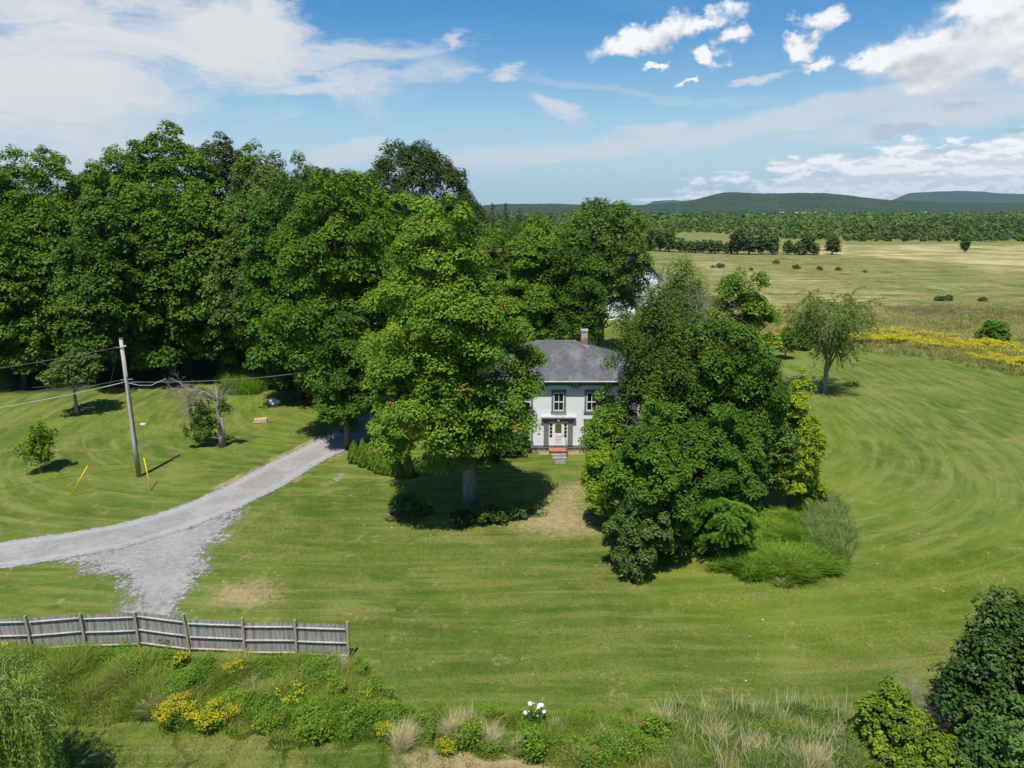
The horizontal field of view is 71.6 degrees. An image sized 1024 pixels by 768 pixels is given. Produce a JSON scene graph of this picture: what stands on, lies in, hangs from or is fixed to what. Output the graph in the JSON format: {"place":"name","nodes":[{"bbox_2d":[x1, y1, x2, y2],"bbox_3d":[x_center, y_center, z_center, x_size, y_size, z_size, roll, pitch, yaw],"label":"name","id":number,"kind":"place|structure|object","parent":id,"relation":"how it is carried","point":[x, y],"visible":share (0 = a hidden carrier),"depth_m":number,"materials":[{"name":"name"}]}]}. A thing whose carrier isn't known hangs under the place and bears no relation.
{"place":"outdoors","nodes":[
{"label":"outdoors","id":0,"kind":"place"},
{"bbox_2d":[0,415,379,568],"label":"driveway","id":1,"kind":"structure","parent":0,"point":[271,476],"depth_m":47.00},
{"bbox_2d":[0,628,411,751],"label":"tall grass","id":2,"kind":"structure","parent":0,"point":[112,679],"depth_m":29.84,"materials":[{"name":"plant"}]},
{"bbox_2d":[43,723,514,767],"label":"lawn","id":3,"kind":"structure","parent":0,"point":[196,760],"depth_m":26.75,"materials":[{"name":"plant"}]},
{"bbox_2d":[0,211,1023,767],"bbox_3d":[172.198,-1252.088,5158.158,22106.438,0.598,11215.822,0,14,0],"label":"ground","id":4,"kind":"structure","parent":0,"point":[922,461],"depth_m":44.69,"materials":[{"name":"green plant"}]},
{"bbox_2d":[3,419,59,473],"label":"young tree","id":5,"kind":"object","parent":4,"relation":"on","point":[35,442],"visible":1,"depth_m":54.58,"materials":[{"name":"green plant"}]},
{"bbox_2d":[0,643,69,767],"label":"willow tree","id":6,"kind":"object","parent":4,"relation":"on","point":[25,738],"visible":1,"depth_m":22.63,"materials":[{"name":"green plant"}]},
{"bbox_2d":[0,209,79,385],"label":"maple tree","id":7,"kind":"object","parent":4,"relation":"on","point":[9,243],"visible":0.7,"depth_m":78.03,"materials":[{"name":"green plant"}]},
{"bbox_2d":[0,143,103,353],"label":"maple tree","id":8,"kind":"object","parent":4,"relation":"on","point":[17,195],"visible":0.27,"depth_m":90.20,"materials":[{"name":"green plant"}]},
{"bbox_2d":[4,195,118,378],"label":"maple tree","id":9,"kind":"object","parent":4,"relation":"on","point":[61,219],"visible":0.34,"depth_m":79.23,"materials":[{"name":"green plant"}]},
{"bbox_2d":[32,347,106,413],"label":"apple tree","id":10,"kind":"object","parent":4,"relation":"on","point":[80,369],"visible":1,"depth_m":69.61,"materials":[{"name":"green plant"}]},
{"bbox_2d":[62,158,114,277],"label":"maple tree","id":11,"kind":"object","parent":4,"relation":"on","point":[82,173],"visible":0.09,"depth_m":100.75,"materials":[{"name":"green plant"}]},
{"bbox_2d":[22,636,180,703],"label":"leafy weeds","id":12,"kind":"object","parent":4,"relation":"on","point":[125,643],"visible":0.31,"depth_m":31.95,"materials":[{"name":"plant"}]},
{"bbox_2d":[47,192,174,386],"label":"maple tree","id":13,"kind":"object","parent":4,"relation":"on","point":[119,315],"visible":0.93,"depth_m":75.76,"materials":[{"name":"green plant"}]},
{"bbox_2d":[78,139,171,278],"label":"maple tree","id":14,"kind":"object","parent":4,"relation":"on","point":[110,158],"visible":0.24,"depth_m":94.30,"materials":[{"name":"green plant"}]},
{"bbox_2d":[114,338,141,477],"bbox_3d":[-28.736,2.087,53.475,1.052,11.250,0.364,0,14,0],"label":"utility pole","id":15,"kind":"object","parent":4,"relation":"on","point":[133,434],"visible":0.92,"depth_m":53.37,"materials":[{"name":"grey wood"}]},
{"bbox_2d":[58,509,249,616],"bbox_3d":[-18.882,10.180,41.623,13.716,0.322,12.431,12,18,39],"label":"gravel turnout","id":16,"kind":"object","parent":4,"relation":"on","point":[162,566],"visible":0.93,"depth_m":40.74,"materials":[{"name":"gravel"}]},
{"bbox_2d":[95,184,215,381],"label":"maple tree","id":17,"kind":"object","parent":4,"relation":"on","point":[155,226],"visible":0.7,"depth_m":78.62,"materials":[{"name":"green plant"}]},
{"bbox_2d":[113,118,225,288],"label":"maple tree","id":18,"kind":"object","parent":4,"relation":"on","point":[165,166],"visible":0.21,"depth_m":95.98,"materials":[{"name":"green plant"}]},
{"bbox_2d":[149,689,199,732],"bbox_3d":[-13.248,13.165,28.353,2.049,1.404,1.989,0,14,0],"label":"goldenrod plant","id":19,"kind":"object","parent":4,"relation":"on","point":[165,710],"visible":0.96,"depth_m":28.06,"materials":[{"name":"plant"}]},
{"bbox_2d":[0,612,349,658],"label":"picket fence","id":20,"kind":"object","parent":4,"relation":"on","point":[149,629],"visible":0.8,"depth_m":32.77,"materials":[{"name":"grey wood"}]},
{"bbox_2d":[171,650,193,672],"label":"sunflower plant","id":21,"kind":"object","parent":4,"relation":"on","point":[182,660],"visible":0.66,"depth_m":31.00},
{"bbox_2d":[155,370,240,447],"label":"apple tree","id":22,"kind":"object","parent":4,"relation":"on","point":[202,410],"visible":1,"depth_m":60.54,"materials":[{"name":"plant"}]},
{"bbox_2d":[153,179,258,378],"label":"maple tree","id":23,"kind":"object","parent":4,"relation":"on","point":[201,203],"visible":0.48,"depth_m":80.34,"materials":[{"name":"green plant"}]},
{"bbox_2d":[185,696,229,737],"bbox_3d":[-11.863,13.295,28.182,1.542,1.345,1.696,9,16,32],"label":"goldenrod plant","id":24,"kind":"object","parent":4,"relation":"on","point":[203,724],"visible":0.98,"depth_m":27.87,"materials":[{"name":"plant"}]},
{"bbox_2d":[184,130,252,260],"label":"maple tree","id":25,"kind":"object","parent":4,"relation":"on","point":[223,165],"visible":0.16,"depth_m":103.34,"materials":[{"name":"green plant"}]},
{"bbox_2d":[214,364,277,395],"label":"tall weeds","id":26,"kind":"object","parent":4,"relation":"on","point":[252,386],"visible":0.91,"depth_m":80.81,"materials":[{"name":"plant"}]},
{"bbox_2d":[201,184,298,387],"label":"maple tree","id":27,"kind":"object","parent":4,"relation":"on","point":[227,299],"visible":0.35,"depth_m":77.33,"materials":[{"name":"green plant"}]},
{"bbox_2d":[250,709,277,737],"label":"tall weed","id":28,"kind":"object","parent":4,"relation":"on","point":[260,724],"visible":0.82,"depth_m":27.74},
{"bbox_2d":[123,649,406,743],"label":"leafy weeds","id":29,"kind":"object","parent":4,"relation":"on","point":[193,669],"visible":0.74,"depth_m":28.93,"materials":[{"name":"plant"}]},
{"bbox_2d":[222,138,314,292],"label":"maple tree","id":30,"kind":"object","parent":4,"relation":"on","point":[260,175],"visible":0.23,"depth_m":89.65,"materials":[{"name":"green plant"}]},
{"bbox_2d":[230,177,347,400],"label":"maple tree","id":31,"kind":"object","parent":4,"relation":"on","point":[263,298],"visible":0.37,"depth_m":70.82,"materials":[{"name":"green plant"}]},
{"bbox_2d":[275,680,309,706],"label":"sunflower plant","id":32,"kind":"object","parent":4,"relation":"on","point":[299,688],"visible":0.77,"depth_m":28.98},
{"bbox_2d":[284,149,321,221],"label":"maple tree","id":33,"kind":"object","parent":4,"relation":"on","point":[303,174],"visible":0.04,"depth_m":99.46,"materials":[{"name":"green plant"}]},
{"bbox_2d":[298,713,333,745],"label":"tall weed","id":34,"kind":"object","parent":4,"relation":"on","point":[322,731],"visible":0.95,"depth_m":27.18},
{"bbox_2d":[304,166,353,254],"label":"maple tree","id":35,"kind":"object","parent":4,"relation":"on","point":[325,174],"visible":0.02,"depth_m":101.79,"materials":[{"name":"green plant"}]},
{"bbox_2d":[261,168,404,432],"bbox_3d":[-15.197,-6.852,63.289,12.354,23.758,13.644,0,14,0],"label":"maple tree","id":36,"kind":"object","parent":4,"relation":"on","point":[333,273],"visible":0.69,"depth_m":60.19,"materials":[{"name":"green plant"}]},
{"bbox_2d":[311,310,381,448],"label":"maple tree","id":37,"kind":"object","parent":4,"relation":"on","point":[337,395],"visible":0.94,"depth_m":58.22,"materials":[{"name":"green plant"}]},
{"bbox_2d":[356,437,368,467],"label":"arborvitae","id":38,"kind":"object","parent":4,"relation":"on","point":[361,456],"visible":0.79,"depth_m":55.92,"materials":[{"name":"green plant"}]},
{"bbox_2d":[332,169,400,324],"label":"maple tree","id":39,"kind":"object","parent":4,"relation":"on","point":[375,191],"visible":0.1,"depth_m":86.25,"materials":[{"name":"green plant"}]},
{"bbox_2d":[371,716,395,742],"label":"goldenrod plant","id":40,"kind":"object","parent":4,"relation":"on","point":[381,732],"visible":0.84,"depth_m":27.30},
{"bbox_2d":[369,188,439,397],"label":"maple tree","id":41,"kind":"object","parent":4,"relation":"on","point":[395,232],"visible":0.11,"depth_m":69.39,"materials":[{"name":"green plant"}]},
{"bbox_2d":[374,710,435,753],"bbox_3d":[-4.043,13.366,26.856,2.423,0.947,2.165,0,14,0],"label":"straw tuft","id":42,"kind":"object","parent":4,"relation":"on","point":[402,740],"visible":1,"depth_m":26.76,"materials":[{"name":"plant"}]},
{"bbox_2d":[386,492,436,514],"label":"shrub","id":43,"kind":"object","parent":4,"relation":"on","point":[401,503],"visible":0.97,"depth_m":47.52,"materials":[{"name":"green plant"}]},
{"bbox_2d":[341,138,488,275],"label":"oak tree","id":44,"kind":"object","parent":4,"relation":"on","point":[446,174],"visible":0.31,"depth_m":102.86,"materials":[{"name":"green plant"}]},
{"bbox_2d":[433,731,457,759],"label":"goldenrod plant","id":45,"kind":"object","parent":4,"relation":"on","point":[445,747],"visible":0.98,"depth_m":26.53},
{"bbox_2d":[352,193,550,506],"bbox_3d":[-3.885,-1.232,45.581,12.964,21.261,12.442,0,14,0],"label":"maple tree","id":46,"kind":"object","parent":4,"relation":"on","point":[437,344],"visible":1,"depth_m":42.56,"materials":[{"name":"green plant"}]},
{"bbox_2d":[424,703,483,740],"bbox_3d":[-2.129,13.240,27.160,2.381,0.948,2.291,0,14,0],"label":"straw tuft","id":47,"kind":"object","parent":4,"relation":"on","point":[451,727],"visible":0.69,"depth_m":27.25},
{"bbox_2d":[421,194,491,283],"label":"oak tree","id":48,"kind":"object","parent":4,"relation":"on","point":[448,205],"visible":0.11,"depth_m":99.16,"materials":[{"name":"green plant"}]},
{"bbox_2d":[440,500,479,526],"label":"shrub","id":49,"kind":"object","parent":4,"relation":"on","point":[463,516],"visible":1,"depth_m":45.98,"materials":[{"name":"green plant"}]},
{"bbox_2d":[450,714,486,754],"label":"tall weed","id":50,"kind":"object","parent":4,"relation":"on","point":[474,733],"visible":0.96,"depth_m":26.59,"materials":[{"name":"plant"}]},
{"bbox_2d":[467,711,514,748],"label":"straw tuft","id":51,"kind":"object","parent":4,"relation":"on","point":[489,732],"visible":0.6,"depth_m":26.76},
{"bbox_2d":[467,222,520,346],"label":"maple tree","id":52,"kind":"object","parent":4,"relation":"on","point":[495,240],"visible":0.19,"depth_m":85.31,"materials":[{"name":"green plant"}]},
{"bbox_2d":[476,502,512,534],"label":"shrub","id":53,"kind":"object","parent":4,"relation":"on","point":[493,514],"visible":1,"depth_m":46.51,"materials":[{"name":"green plant"}]},
{"bbox_2d":[488,221,528,318],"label":"maple tree","id":54,"kind":"object","parent":4,"relation":"on","point":[514,227],"visible":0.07,"depth_m":89.05,"materials":[{"name":"green plant"}]},
{"bbox_2d":[501,423,533,455],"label":"lilac shrub","id":55,"kind":"object","parent":4,"relation":"on","point":[520,437],"visible":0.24,"depth_m":58.62,"materials":[{"name":"green plant"}]},
{"bbox_2d":[513,723,548,764],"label":"tall weed","id":56,"kind":"object","parent":4,"relation":"on","point":[533,750],"visible":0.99,"depth_m":26.13,"materials":[{"name":"plant"}]},
{"bbox_2d":[500,214,568,345],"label":"maple tree","id":57,"kind":"object","parent":4,"relation":"on","point":[524,247],"visible":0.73,"depth_m":79.09,"materials":[{"name":"green plant"}]},
{"bbox_2d":[400,698,713,759],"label":"leafy weeds","id":58,"kind":"object","parent":4,"relation":"on","point":[592,711],"visible":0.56,"depth_m":27.45,"materials":[{"name":"plant"}]},
{"bbox_2d":[477,329,639,451],"bbox_3d":[4.862,-0.849,67.310,16.052,9.800,18.392,0,14,0],"label":"farmhouse","id":59,"kind":"object","parent":4,"relation":"on","point":[576,376],"visible":0.48,"depth_m":59.40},
{"bbox_2d":[551,390,566,412],"bbox_3d":[3.888,1.432,59.005,1.300,1.990,0.108,0,14,0],"label":"window","id":60,"kind":"structure","parent":59,"relation":"in","point":[558,403],"depth_m":59.03,"materials":[{"name":"white paint"}]},
{"bbox_2d":[584,390,599,412],"bbox_3d":[6.638,1.432,59.005,1.300,1.990,0.108,0,14,0],"label":"window","id":61,"kind":"structure","parent":59,"relation":"in","point":[589,402],"depth_m":59.03,"materials":[{"name":"white paint"}]},
{"bbox_2d":[549,448,567,463],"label":"front steps","id":62,"kind":"structure","parent":4,"relation":"on","point":[558,453],"depth_m":59.01,"materials":[{"name":"grey stone"}]},
{"bbox_2d":[535,230,609,344],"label":"maple tree","id":63,"kind":"object","parent":4,"relation":"on","point":[576,317],"visible":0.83,"depth_m":78.49,"materials":[{"name":"green plant"}]},
{"bbox_2d":[565,726,625,767],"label":"goldenrod plant","id":64,"kind":"object","parent":4,"relation":"on","point":[604,743],"visible":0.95,"depth_m":26.25,"materials":[{"name":"plant"}]},
{"bbox_2d":[580,444,623,517],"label":"maple tree","id":65,"kind":"object","parent":4,"relation":"on","point":[595,460],"visible":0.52,"depth_m":44.59,"materials":[{"name":"green plant"}]},
{"bbox_2d":[549,197,655,347],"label":"locust tree","id":66,"kind":"object","parent":4,"relation":"on","point":[607,251],"visible":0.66,"depth_m":93.08,"materials":[{"name":"green plant"}]},
{"bbox_2d":[578,402,640,484],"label":"maple tree","id":67,"kind":"object","parent":4,"relation":"on","point":[597,438],"visible":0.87,"depth_m":50.51,"materials":[{"name":"green plant"}]},
{"bbox_2d":[582,386,639,444],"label":"maple tree","id":68,"kind":"object","parent":4,"relation":"on","point":[602,402],"visible":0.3,"depth_m":51.75,"materials":[{"name":"green plant"}]},
{"bbox_2d":[606,725,653,764],"bbox_3d":[4.344,13.672,26.720,1.788,1.129,1.617,11,17,37],"label":"goldenrod plant","id":69,"kind":"object","parent":4,"relation":"on","point":[630,752],"visible":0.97,"depth_m":26.55,"materials":[{"name":"plant"}]},
{"bbox_2d":[600,483,688,581],"bbox_3d":[7.284,8.187,40.188,4.507,5.505,4.381,-13,19,-43],"label":"shrub","id":70,"kind":"object","parent":4,"relation":"on","point":[638,555],"visible":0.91,"depth_m":39.17,"materials":[{"name":"green plant"}]},
{"bbox_2d":[597,395,700,552],"bbox_3d":[8.000,5.638,40.982,5.845,10.055,7.281,0,14,0],"label":"norway maple","id":71,"kind":"object","parent":4,"relation":"on","point":[654,466],"visible":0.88,"depth_m":39.84,"materials":[{"name":"green plant"}]},
{"bbox_2d":[600,278,707,411],"bbox_3d":[9.918,0.429,50.066,7.753,15.808,7.669,0,14,0],"label":"walnut tree","id":72,"kind":"object","parent":4,"relation":"on","point":[651,319],"visible":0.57,"depth_m":48.20,"materials":[{"name":"green plant"}]},
{"bbox_2d":[638,708,676,738],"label":"tall weed","id":73,"kind":"object","parent":4,"relation":"on","point":[649,725],"visible":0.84,"depth_m":27.38,"materials":[{"name":"plant"}]},
{"bbox_2d":[660,229,677,251],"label":"hedgerow tree","id":74,"kind":"object","parent":4,"relation":"on","point":[668,239],"visible":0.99,"depth_m":339.08,"materials":[{"name":"green plant"}]},
{"bbox_2d":[634,307,726,497],"bbox_3d":[11.590,1.661,48.172,6.756,14.280,7.502,0,14,0],"label":"walnut tree","id":75,"kind":"object","parent":4,"relation":"on","point":[678,371],"visible":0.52,"depth_m":45.73,"materials":[{"name":"green plant"}]},
{"bbox_2d":[647,248,715,344],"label":"walnut tree","id":76,"kind":"object","parent":4,"relation":"on","point":[680,283],"visible":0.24,"depth_m":53.11,"materials":[{"name":"green plant"}]},
{"bbox_2d":[653,261,754,373],"bbox_3d":[13.794,-0.615,52.024,7.576,16.675,8.788,0,14,0],"label":"dead tree","id":77,"kind":"object","parent":4,"relation":"on","point":[699,299],"visible":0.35,"depth_m":50.75,"materials":[{"name":"grey wood"}]},
{"bbox_2d":[681,705,751,747],"bbox_3d":[7.712,13.410,27.204,2.462,1.004,2.350,0,14,0],"label":"straw tuft","id":78,"kind":"object","parent":4,"relation":"on","point":[711,734],"visible":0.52,"depth_m":27.09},
{"bbox_2d":[679,492,759,555],"bbox_3d":[12.225,8.403,41.779,4.551,3.831,4.894,0,14,0],"label":"sumac","id":79,"kind":"object","parent":4,"relation":"on","point":[728,521],"visible":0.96,"depth_m":40.80,"materials":[{"name":"green plant"}]},
{"bbox_2d":[662,317,794,472],"bbox_3d":[13.867,2.287,47.153,8.855,13.581,7.218,0,14,0],"label":"maple tree","id":80,"kind":"object","parent":4,"relation":"on","point":[728,363],"visible":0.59,"depth_m":44.84,"materials":[{"name":"green plant"}]},
{"bbox_2d":[674,400,783,527],"bbox_3d":[12.985,5.341,44.141,6.340,8.952,7.527,0,14,0],"label":"maple tree","id":81,"kind":"object","parent":4,"relation":"on","point":[728,463],"visible":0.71,"depth_m":42.59,"materials":[{"name":"green plant"}]},
{"bbox_2d":[729,228,748,253],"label":"hedgerow tree","id":82,"kind":"object","parent":4,"relation":"on","point":[736,242],"visible":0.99,"depth_m":319.00,"materials":[{"name":"green plant"}]},
{"bbox_2d":[704,266,785,402],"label":"maple tree","id":83,"kind":"object","parent":4,"relation":"on","point":[754,305],"visible":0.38,"depth_m":50.45,"materials":[{"name":"green plant"}]},
{"bbox_2d":[482,210,1023,228],"bbox_3d":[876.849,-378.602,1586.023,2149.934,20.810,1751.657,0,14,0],"label":"valley woods","id":84,"kind":"object","parent":4,"relation":"on","point":[653,215],"visible":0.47,"depth_m":1036.77,"materials":[{"name":"plant"}]},
{"bbox_2d":[503,211,1023,241],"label":"woods","id":85,"kind":"object","parent":4,"relation":"on","point":[886,228],"visible":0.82,"depth_m":550.66,"materials":[{"name":"plant"}]},
{"bbox_2d":[723,372,803,502],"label":"maple tree","id":86,"kind":"object","parent":4,"relation":"on","point":[766,479],"visible":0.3,"depth_m":46.02,"materials":[{"name":"green plant"}]},
{"bbox_2d":[660,701,867,767],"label":"leafy weeds","id":87,"kind":"object","parent":4,"relation":"on","point":[850,728],"visible":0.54,"depth_m":27.17,"materials":[{"name":"plant"}]},
{"bbox_2d":[692,499,865,588],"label":"tall grass","id":88,"kind":"structure","parent":4,"relation":"on","point":[789,560],"depth_m":40.63,"materials":[{"name":"plant"}]},
{"bbox_2d":[775,325,798,358],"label":"young tree","id":89,"kind":"object","parent":4,"relation":"on","point":[786,340],"visible":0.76,"depth_m":96.62,"materials":[{"name":"green plant"}]},
{"bbox_2d":[768,366,832,508],"bbox_3d":[18.687,3.980,46.251,3.937,10.460,3.815,-5,15,-21],"label":"box elder","id":90,"kind":"object","parent":4,"relation":"on","point":[808,464],"visible":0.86,"depth_m":45.75,"materials":[{"name":"green plant"}]},
{"bbox_2d":[785,466,829,504],"bbox_3d":[19.614,7.043,47.378,3.478,3.900,2.727,-4,14,-16],"label":"box elder","id":91,"kind":"object","parent":4,"relation":"on","point":[818,488],"visible":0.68,"depth_m":47.21,"materials":[{"name":"green plant"}]},
{"bbox_2d":[786,729,840,767],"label":"straw tuft","id":92,"kind":"object","parent":4,"relation":"on","point":[814,758],"visible":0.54,"depth_m":25.95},
{"bbox_2d":[793,484,866,564],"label":"reed grass","id":93,"kind":"structure","parent":4,"relation":"on","point":[831,510],"depth_m":44.33,"materials":[{"name":"plant"}]},
{"bbox_2d":[778,286,886,393],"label":"elm tree","id":94,"kind":"object","parent":4,"relation":"on","point":[830,337],"visible":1,"depth_m":76.88,"materials":[{"name":"green plant"}]},
{"bbox_2d":[844,675,939,765],"bbox_3d":[14.448,13.065,27.231,3.449,3.945,2.752,-7,15,-25],"label":"vine bush","id":95,"kind":"object","parent":4,"relation":"on","point":[878,710],"visible":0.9,"depth_m":26.57,"materials":[{"name":"green plant"}]},
{"bbox_2d":[774,324,1023,365],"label":"goldenrod","id":96,"kind":"object","parent":4,"relation":"on","point":[975,342],"visible":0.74,"depth_m":106.24,"materials":[{"name":"plant"}]},
{"bbox_2d":[876,650,959,764],"bbox_3d":[15.626,12.724,26.943,4.248,3.640,5.544,5,15,18],"label":"dead brush","id":97,"kind":"object","parent":4,"relation":"on","point":[922,708],"visible":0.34,"depth_m":27.22,"materials":[{"name":"plant"}]},
{"bbox_2d":[850,721,996,767],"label":"vine bush","id":98,"kind":"object","parent":4,"relation":"on","point":[918,747],"visible":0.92,"depth_m":25.18,"materials":[{"name":"green plant"}]},
{"bbox_2d":[926,583,1023,748],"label":"cherry tree","id":99,"kind":"object","parent":4,"relation":"on","point":[989,664],"visible":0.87,"depth_m":26.47,"materials":[{"name":"green plant"}]},
{"bbox_2d":[949,689,1023,767],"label":"cherry tree","id":100,"kind":"object","parent":4,"relation":"on","point":[978,743],"visible":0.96,"depth_m":24.34,"materials":[{"name":"green plant"}]},
{"bbox_2d":[974,319,1012,341],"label":"shrub","id":101,"kind":"object","parent":4,"relation":"on","point":[993,329],"visible":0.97,"depth_m":108.75,"materials":[{"name":"green plant"}]},
{"bbox_2d":[0,0,1023,207],"label":"sky","id":102,"kind":"structure","parent":0,"point":[635,102],"materials":[{"name":"blue"}]},
{"bbox_2d":[398,694,926,767],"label":"tall grass","id":103,"kind":"structure","parent":0,"point":[573,721],"depth_m":27.41,"materials":[{"name":"plant"}]},
{"bbox_2d":[652,684,872,767],"bbox_3d":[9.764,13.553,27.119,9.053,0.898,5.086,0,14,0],"label":"reed grass","id":104,"kind":"structure","parent":0,"point":[754,761],"depth_m":26.91,"materials":[{"name":"plant"}]},
{"bbox_2d":[735,290,1023,375],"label":"meadow grass","id":105,"kind":"structure","parent":0,"point":[980,319],"depth_m":121.42,"materials":[{"name":"plant"}]},
{"bbox_2d":[893,191,1023,202],"bbox_3d":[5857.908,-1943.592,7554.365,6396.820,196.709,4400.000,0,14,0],"label":"mountain","id":106,"kind":"structure","parent":0,"point":[964,196],"depth_m":6526.42,"materials":[{"name":"plant"}]},
{"bbox_3d":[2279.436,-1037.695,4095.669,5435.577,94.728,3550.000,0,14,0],"label":"hills","id":107,"kind":"structure","parent":0,"visible":0},
{"bbox_2d":[478,192,1023,213],"bbox_3d":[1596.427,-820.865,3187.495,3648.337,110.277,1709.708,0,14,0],"label":"hill woods","id":108,"kind":"object","parent":107,"relation":"on","point":[731,202],"visible":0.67,"depth_m":3019.00,"materials":[{"name":"green plant"}]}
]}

